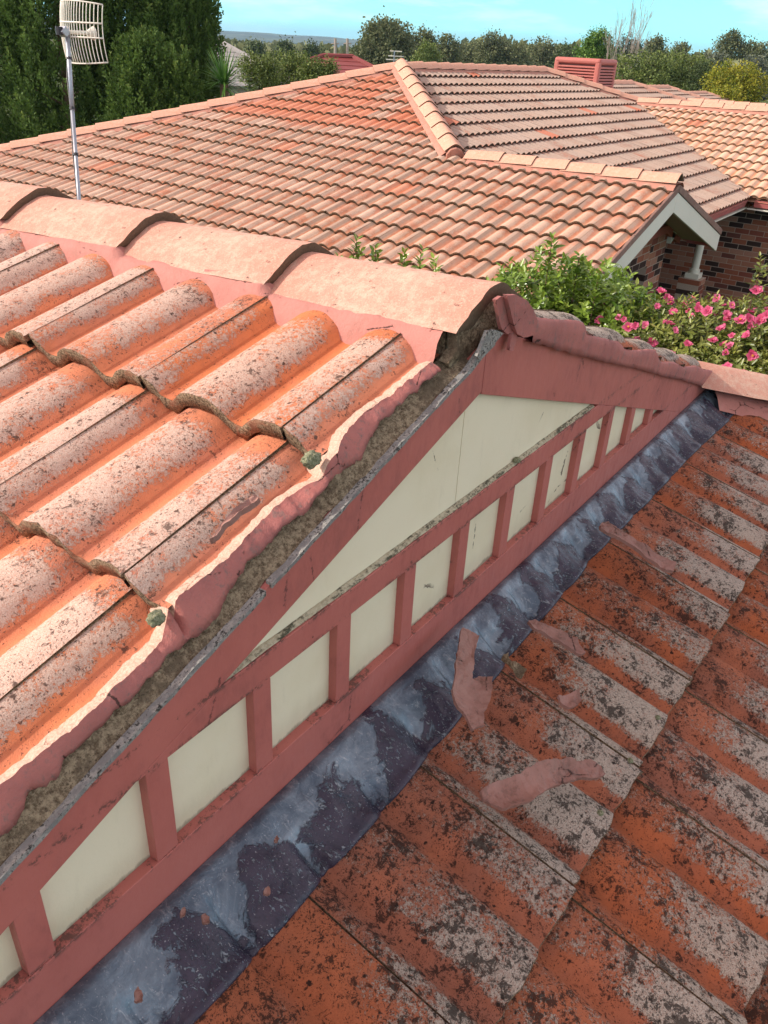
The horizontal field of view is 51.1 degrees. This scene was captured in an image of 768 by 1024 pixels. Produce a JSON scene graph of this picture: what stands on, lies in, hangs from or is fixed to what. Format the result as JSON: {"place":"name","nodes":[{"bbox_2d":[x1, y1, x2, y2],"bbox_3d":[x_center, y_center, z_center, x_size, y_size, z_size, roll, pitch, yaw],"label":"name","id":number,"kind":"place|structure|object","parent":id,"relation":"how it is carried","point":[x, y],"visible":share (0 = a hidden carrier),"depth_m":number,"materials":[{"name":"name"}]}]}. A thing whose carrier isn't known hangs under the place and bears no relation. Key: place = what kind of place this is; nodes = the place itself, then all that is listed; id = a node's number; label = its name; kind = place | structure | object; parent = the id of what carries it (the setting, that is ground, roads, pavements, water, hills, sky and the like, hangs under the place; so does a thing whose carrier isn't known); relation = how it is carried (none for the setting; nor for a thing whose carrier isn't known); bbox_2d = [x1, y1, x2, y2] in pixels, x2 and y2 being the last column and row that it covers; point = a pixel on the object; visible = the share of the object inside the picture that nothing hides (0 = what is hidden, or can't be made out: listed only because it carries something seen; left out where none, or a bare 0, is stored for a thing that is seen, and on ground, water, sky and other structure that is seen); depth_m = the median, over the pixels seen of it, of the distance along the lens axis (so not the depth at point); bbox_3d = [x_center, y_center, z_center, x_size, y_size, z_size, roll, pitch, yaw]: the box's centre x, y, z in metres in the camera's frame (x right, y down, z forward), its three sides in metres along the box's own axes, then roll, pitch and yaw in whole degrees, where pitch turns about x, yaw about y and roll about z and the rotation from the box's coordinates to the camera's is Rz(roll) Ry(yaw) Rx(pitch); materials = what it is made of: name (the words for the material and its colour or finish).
{"place":"outdoors","nodes":[
{"label":"outdoors","id":0,"kind":"place"},
{"bbox_2d":[37,22,358,47],"bbox_3d":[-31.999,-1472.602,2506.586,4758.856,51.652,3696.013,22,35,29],"label":"hills","id":1,"kind":"structure","parent":0,"point":[265,37],"depth_m":2382.08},
{"bbox_2d":[0,181,767,1023],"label":"tiled house","id":2,"kind":"structure","parent":0,"point":[174,391],"depth_m":1.36,"materials":[{"name":"tile"}]},
{"bbox_2d":[55,0,107,199],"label":"grid antenna","id":3,"kind":"object","parent":2,"relation":"on","point":[63,31],"visible":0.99,"depth_m":5.59,"materials":[{"name":"metal"}]},
{"bbox_2d":[134,987,142,1003],"bbox_3d":[-0.313,0.617,1.024,0.012,0.014,0.019,-5,31,-14],"label":"mortar crumb","id":4,"kind":"object","parent":2,"relation":"on","point":[138,995],"visible":1,"depth_m":1.02,"materials":[{"name":"pink concrete"}]},
{"bbox_2d":[145,609,165,627],"bbox_3d":[-0.285,0.133,1.007,0.021,0.024,0.024,22,35,29],"label":"moss clump","id":5,"kind":"object","parent":2,"relation":"on","point":[155,618],"visible":1,"depth_m":1.00,"materials":[{"name":"green plant"}]},
{"bbox_2d":[180,907,185,917],"bbox_3d":[-0.279,0.555,1.112,0.008,0.014,0.013,-3,30,-10],"label":"mortar crumb","id":6,"kind":"object","parent":2,"relation":"on","point":[182,912],"visible":1,"depth_m":1.11,"materials":[{"name":"pink concrete"}]},
{"bbox_2d":[201,913,209,924],"bbox_3d":[-0.249,0.566,1.115,0.016,0.014,0.012,22,35,29],"label":"mortar crumb","id":7,"kind":"object","parent":2,"relation":"on","point":[205,919],"visible":1,"depth_m":1.11,"materials":[{"name":"pink concrete"}]},
{"bbox_2d":[209,494,260,543],"bbox_3d":[-0.198,0.008,1.059,0.012,0.041,0.089,25,36,33],"label":"mortar flake","id":8,"kind":"object","parent":2,"relation":"on","point":[243,508],"visible":1,"depth_m":1.06,"materials":[{"name":"pink concrete"}]},
{"bbox_2d":[263,886,270,895],"bbox_3d":[-0.170,0.552,1.169,0.012,0.012,0.013,14,32,19],"label":"mortar crumb","id":9,"kind":"object","parent":2,"relation":"on","point":[266,891],"visible":1,"depth_m":1.17,"materials":[{"name":"pink concrete"}]},
{"bbox_2d":[300,450,321,469],"bbox_3d":[-0.106,-0.077,1.175,0.027,0.026,0.037,22,35,29],"label":"moss clump","id":10,"kind":"object","parent":2,"relation":"on","point":[311,459],"visible":1,"depth_m":1.17,"materials":[{"name":"green plant"}]},
{"bbox_2d":[451,628,492,730],"bbox_3d":[0.170,0.313,1.531,0.077,0.060,0.232,7,30,6],"label":"mortar flake","id":11,"kind":"object","parent":2,"relation":"on","point":[471,697],"visible":1,"depth_m":1.50,"materials":[{"name":"pink concrete"}]},
{"bbox_2d":[501,653,526,678],"bbox_3d":[0.256,0.306,1.602,0.024,0.035,0.061,-24,40,-39],"label":"mortar flake","id":12,"kind":"object","parent":2,"relation":"on","point":[518,669],"visible":1,"depth_m":1.60,"materials":[{"name":"brown concrete"}]},
{"bbox_2d":[513,457,520,463],"bbox_3d":[0.286,-0.112,1.725,0.018,0.014,0.018,-5,31,-13],"label":"moss clump","id":13,"kind":"object","parent":2,"relation":"on","point":[517,460],"visible":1,"depth_m":1.72,"materials":[{"name":"green plant"}]},
{"bbox_2d":[479,757,605,810],"bbox_3d":[0.285,0.476,1.411,0.263,0.062,0.058,-14,34,-27],"label":"mortar flake","id":14,"kind":"object","parent":2,"relation":"on","point":[527,785],"visible":1,"depth_m":1.39,"materials":[{"name":"pink concrete"}]},
{"bbox_2d":[527,619,585,655],"bbox_3d":[0.370,0.270,1.722,0.133,0.050,0.037,11,31,14],"label":"mortar flake","id":15,"kind":"object","parent":2,"relation":"on","point":[567,641],"visible":1,"depth_m":1.72,"materials":[{"name":"pink concrete"}]},
{"bbox_2d":[557,689,581,709],"bbox_3d":[0.374,0.370,1.596,0.060,0.026,0.031,-16,35,-29],"label":"mortar flake","id":16,"kind":"object","parent":2,"relation":"on","point":[573,699],"visible":1,"depth_m":1.59,"materials":[{"name":"pink concrete"}]},
{"bbox_2d":[597,810,603,815],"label":"moss clump","id":17,"kind":"object","parent":2,"relation":"on","point":[600,812],"visible":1,"depth_m":1.44,"materials":[{"name":"green plant"}]},
{"bbox_2d":[599,521,675,572],"bbox_3d":[0.639,0.088,2.030,0.203,0.076,0.046,18,33,24],"label":"mortar flake","id":18,"kind":"object","parent":2,"relation":"on","point":[648,553],"visible":1,"depth_m":2.03,"materials":[{"name":"pink concrete"}]},
{"bbox_2d":[0,58,767,334],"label":"brick house","id":19,"kind":"structure","parent":0,"point":[473,170],"depth_m":10.61,"materials":[{"name":"ceramic"}]},
{"bbox_2d":[386,51,406,61],"bbox_3d":[0.433,-16.215,30.527,0.800,2.300,0.036,2,30,-1],"label":"television aerial","id":20,"kind":"object","parent":19,"relation":"on","point":[394,56],"visible":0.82,"depth_m":30.03,"materials":[{"name":"metal"}]},
{"bbox_2d":[554,57,616,87],"bbox_3d":[4.354,-9.351,17.591,1.050,1.040,1.011,22,35,29],"label":"evaporative cooler","id":21,"kind":"object","parent":19,"relation":"on","point":[602,71],"visible":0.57,"depth_m":17.09,"materials":[{"name":"red plastic"}]},
{"bbox_2d":[0,60,767,132],"bbox_3d":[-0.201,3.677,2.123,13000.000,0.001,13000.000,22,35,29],"label":"ground","id":22,"kind":"structure","parent":0,"point":[766,102],"depth_m":74.83,"materials":[{"name":"green plant"}]},
{"bbox_2d":[0,1,66,143],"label":"conifer","id":23,"kind":"object","parent":22,"relation":"on","point":[8,137],"visible":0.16,"depth_m":18.36,"materials":[{"name":"green plant"}]},
{"bbox_2d":[0,0,121,143],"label":"conifer","id":24,"kind":"object","parent":22,"relation":"on","point":[24,37],"visible":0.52,"depth_m":17.33,"materials":[{"name":"green plant"}]},
{"bbox_2d":[70,0,165,127],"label":"conifer","id":25,"kind":"object","parent":22,"relation":"on","point":[117,6],"visible":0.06,"depth_m":17.85,"materials":[{"name":"green plant"}]},
{"bbox_2d":[93,24,200,124],"bbox_3d":[-5.196,-8.268,17.836,2.766,4.498,2.857,12,31,16],"label":"conifer","id":26,"kind":"object","parent":22,"relation":"on","point":[134,61],"visible":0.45,"depth_m":16.80,"materials":[{"name":"green plant"}]},
{"bbox_2d":[119,0,205,111],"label":"conifer","id":27,"kind":"object","parent":22,"relation":"on","point":[159,10],"visible":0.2,"depth_m":17.61,"materials":[{"name":"green plant"}]},
{"bbox_2d":[147,40,206,117],"bbox_3d":[-4.540,-8.056,17.832,1.986,4.196,1.830,22,35,29],"label":"conifer","id":28,"kind":"object","parent":22,"relation":"on","point":[182,71],"visible":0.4,"depth_m":16.89,"materials":[{"name":"green plant"}]},
{"bbox_2d":[161,0,217,101],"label":"conifer","id":29,"kind":"object","parent":22,"relation":"on","point":[188,8],"visible":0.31,"depth_m":18.13,"materials":[{"name":"green plant"}]},
{"bbox_2d":[184,0,232,99],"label":"conifer","id":30,"kind":"object","parent":22,"relation":"on","point":[212,8],"visible":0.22,"depth_m":18.36,"materials":[{"name":"green plant"}]},
{"bbox_2d":[187,45,252,97],"bbox_3d":[-3.428,-7.910,17.658,1.774,4.225,1.734,22,35,29],"label":"spiky palm","id":31,"kind":"object","parent":22,"relation":"on","point":[223,73],"visible":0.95,"depth_m":16.88,"materials":[{"name":"green plant"}]},
{"bbox_2d":[214,41,292,96],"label":"hip roof house","id":32,"kind":"structure","parent":22,"relation":"on","point":[236,51],"depth_m":34.68,"materials":[{"name":"grey tile"}]},
{"bbox_2d":[242,36,272,57],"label":"tree","id":33,"kind":"object","parent":22,"relation":"on","point":[254,47],"visible":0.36,"depth_m":120.22,"materials":[{"name":"green plant"}]},
{"bbox_2d":[234,46,284,91],"bbox_3d":[-4.090,-13.220,26.879,1.630,4.165,1.493,22,35,29],"label":"shrub","id":34,"kind":"object","parent":22,"relation":"on","point":[259,72],"visible":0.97,"depth_m":26.04,"materials":[{"name":"green plant"}]},
{"bbox_2d":[270,31,300,63],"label":"tree","id":35,"kind":"object","parent":22,"relation":"on","point":[282,44],"visible":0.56,"depth_m":125.13,"materials":[{"name":"green plant"}]},
{"bbox_2d":[256,45,319,87],"bbox_3d":[-3.384,-14.389,28.855,2.419,4.280,2.118,22,35,29],"label":"shrub","id":36,"kind":"object","parent":22,"relation":"on","point":[286,71],"visible":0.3,"depth_m":27.98,"materials":[{"name":"green plant"}]},
{"bbox_2d":[299,37,327,57],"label":"tree","id":37,"kind":"object","parent":22,"relation":"on","point":[312,48],"visible":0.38,"depth_m":125.32,"materials":[{"name":"green plant"}]},
{"bbox_2d":[293,54,341,80],"bbox_3d":[-2.280,-13.650,27.926,1.623,4.032,1.274,7,30,7],"label":"shrub","id":38,"kind":"object","parent":22,"relation":"on","point":[319,69],"visible":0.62,"depth_m":26.99,"materials":[{"name":"green plant"}]},
{"bbox_2d":[287,53,372,73],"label":"hip roof house","id":39,"kind":"structure","parent":22,"relation":"on","point":[347,62],"depth_m":41.58,"materials":[{"name":"red tile"}]},
{"bbox_2d":[331,38,338,52],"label":"power pole","id":40,"kind":"object","parent":22,"relation":"on","point":[335,43],"visible":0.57,"depth_m":62.15,"materials":[{"name":"grey wood"}]},
{"bbox_2d":[344,38,350,53],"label":"power pole","id":41,"kind":"object","parent":22,"relation":"on","point":[347,43],"visible":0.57,"depth_m":62.17,"materials":[{"name":"grey wood"}]},
{"bbox_2d":[0,25,767,100],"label":"woodland","id":42,"kind":"object","parent":22,"relation":"on","point":[236,43],"visible":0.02,"depth_m":145.13,"materials":[{"name":"green plant"}]},
{"bbox_2d":[349,5,420,64],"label":"tree","id":43,"kind":"object","parent":22,"relation":"on","point":[379,40],"visible":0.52,"depth_m":74.90,"materials":[{"name":"green plant"}]},
{"bbox_2d":[410,23,439,59],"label":"tree","id":44,"kind":"object","parent":22,"relation":"on","point":[428,35],"visible":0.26,"depth_m":85.15,"materials":[{"name":"green plant"}]},
{"bbox_2d":[406,37,444,62],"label":"tree","id":45,"kind":"object","parent":22,"relation":"on","point":[427,56],"visible":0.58,"depth_m":70.19,"materials":[{"name":"green plant"}]},
{"bbox_2d":[435,30,465,62],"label":"tree","id":46,"kind":"object","parent":22,"relation":"on","point":[451,50],"visible":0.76,"depth_m":95.35,"materials":[{"name":"green plant"}]},
{"bbox_2d":[456,38,483,63],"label":"tree","id":47,"kind":"object","parent":22,"relation":"on","point":[469,52],"visible":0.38,"depth_m":110.24,"materials":[{"name":"green plant"}]},
{"bbox_2d":[467,25,510,64],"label":"tree","id":48,"kind":"object","parent":22,"relation":"on","point":[493,51],"visible":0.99,"depth_m":105.55,"materials":[{"name":"green plant"}]},
{"bbox_2d":[334,232,697,353],"bbox_3d":[0.359,-1.116,7.280,4.840,3.218,1.808,22,35,29],"label":"camellia bush","id":49,"kind":"object","parent":22,"relation":"on","point":[575,286],"visible":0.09,"depth_m":5.77,"materials":[{"name":"green plant"}]},
{"bbox_2d":[500,35,538,65],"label":"tree","id":50,"kind":"object","parent":22,"relation":"on","point":[522,55],"visible":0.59,"depth_m":105.44,"materials":[{"name":"green plant"}]},
{"bbox_2d":[527,34,563,67],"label":"tree","id":51,"kind":"object","parent":22,"relation":"on","point":[541,54],"visible":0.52,"depth_m":110.64,"materials":[{"name":"green plant"}]},
{"bbox_2d":[547,38,580,68],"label":"tree","id":52,"kind":"object","parent":22,"relation":"on","point":[565,52],"visible":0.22,"depth_m":90.39,"materials":[{"name":"green plant"}]},
{"bbox_2d":[572,23,618,58],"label":"tree","id":53,"kind":"object","parent":22,"relation":"on","point":[593,45],"visible":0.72,"depth_m":60.03,"materials":[{"name":"green plant"}]},
{"bbox_2d":[611,32,644,67],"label":"tree","id":54,"kind":"object","parent":22,"relation":"on","point":[628,44],"visible":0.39,"depth_m":75.36,"materials":[{"name":"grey plant"}]},
{"bbox_2d":[602,0,654,79],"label":"bare tree","id":55,"kind":"object","parent":22,"relation":"on","point":[629,32],"visible":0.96,"depth_m":55.61,"materials":[{"name":"grey plant"}]},
{"bbox_2d":[607,46,689,90],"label":"shrub","id":56,"kind":"object","parent":22,"relation":"on","point":[655,75],"visible":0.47,"depth_m":46.07,"materials":[{"name":"green plant"}]},
{"bbox_2d":[613,79,691,100],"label":"tiled house","id":57,"kind":"structure","parent":22,"relation":"on","point":[635,88],"depth_m":21.22,"materials":[{"name":"tile"}]},
{"bbox_2d":[643,32,671,67],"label":"tree","id":58,"kind":"object","parent":22,"relation":"on","point":[655,43],"visible":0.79,"depth_m":95.18,"materials":[{"name":"green plant"}]},
{"bbox_2d":[589,252,767,374],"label":"camellia bush","id":59,"kind":"object","parent":22,"relation":"on","point":[739,341],"visible":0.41,"depth_m":5.21,"materials":[{"name":"green plant"}]},
{"bbox_2d":[667,37,692,60],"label":"tree","id":60,"kind":"object","parent":22,"relation":"on","point":[684,45],"visible":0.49,"depth_m":120.12,"materials":[{"name":"green plant"}]},
{"bbox_2d":[668,48,721,90],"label":"shrub","id":61,"kind":"object","parent":22,"relation":"on","point":[691,64],"visible":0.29,"depth_m":46.98,"materials":[{"name":"green plant"}]},
{"bbox_2d":[686,58,728,91],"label":"shrub","id":62,"kind":"object","parent":22,"relation":"on","point":[695,82],"visible":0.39,"depth_m":43.10,"materials":[{"name":"green plant"}]},
{"bbox_2d":[688,91,728,100],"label":"tiled house","id":63,"kind":"structure","parent":22,"relation":"on","point":[706,94],"depth_m":35.23,"materials":[{"name":"tile"}]},
{"bbox_2d":[696,44,732,69],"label":"tree","id":64,"kind":"object","parent":22,"relation":"on","point":[717,58],"visible":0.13,"depth_m":62.02,"materials":[{"name":"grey plant"}]},
{"bbox_2d":[708,80,743,101],"bbox_3d":[15.313,-17.691,36.853,1.745,3.773,1.465,9,30,9],"label":"shrub","id":65,"kind":"object","parent":22,"relation":"on","point":[731,96],"visible":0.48,"depth_m":35.95,"materials":[{"name":"yellow plant"}]},
{"bbox_2d":[712,27,748,65],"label":"tree","id":66,"kind":"object","parent":22,"relation":"on","point":[728,42],"visible":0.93,"depth_m":100.37,"materials":[{"name":"green plant"}]},
{"bbox_2d":[697,57,767,102],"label":"shrub","id":67,"kind":"object","parent":22,"relation":"on","point":[745,83],"visible":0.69,"depth_m":40.06,"materials":[{"name":"yellow plant"}]},
{"bbox_2d":[731,32,762,67],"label":"tree","id":68,"kind":"object","parent":22,"relation":"on","point":[748,49],"visible":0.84,"depth_m":100.17,"materials":[{"name":"green plant"}]},
{"bbox_2d":[735,47,767,100],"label":"tree","id":69,"kind":"object","parent":22,"relation":"on","point":[760,59],"visible":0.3,"depth_m":60.27,"materials":[{"name":"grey plant"}]},
{"bbox_2d":[752,41,767,66],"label":"tree","id":70,"kind":"object","parent":22,"relation":"on","point":[764,49],"visible":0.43,"depth_m":105.41,"materials":[{"name":"green plant"}]},
{"bbox_2d":[35,0,767,54],"label":"sky","id":71,"kind":"structure","parent":0,"point":[697,22],"materials":[{"name":"blue"}]},
{"bbox_2d":[647,85,708,98],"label":"tiled house","id":72,"kind":"structure","parent":0,"point":[677,91],"depth_m":27.35,"materials":[{"name":"tile"}]},
{"bbox_2d":[688,98,767,201],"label":"tiled house","id":73,"kind":"structure","parent":0,"point":[727,102],"depth_m":22.80,"materials":[{"name":"tile"}]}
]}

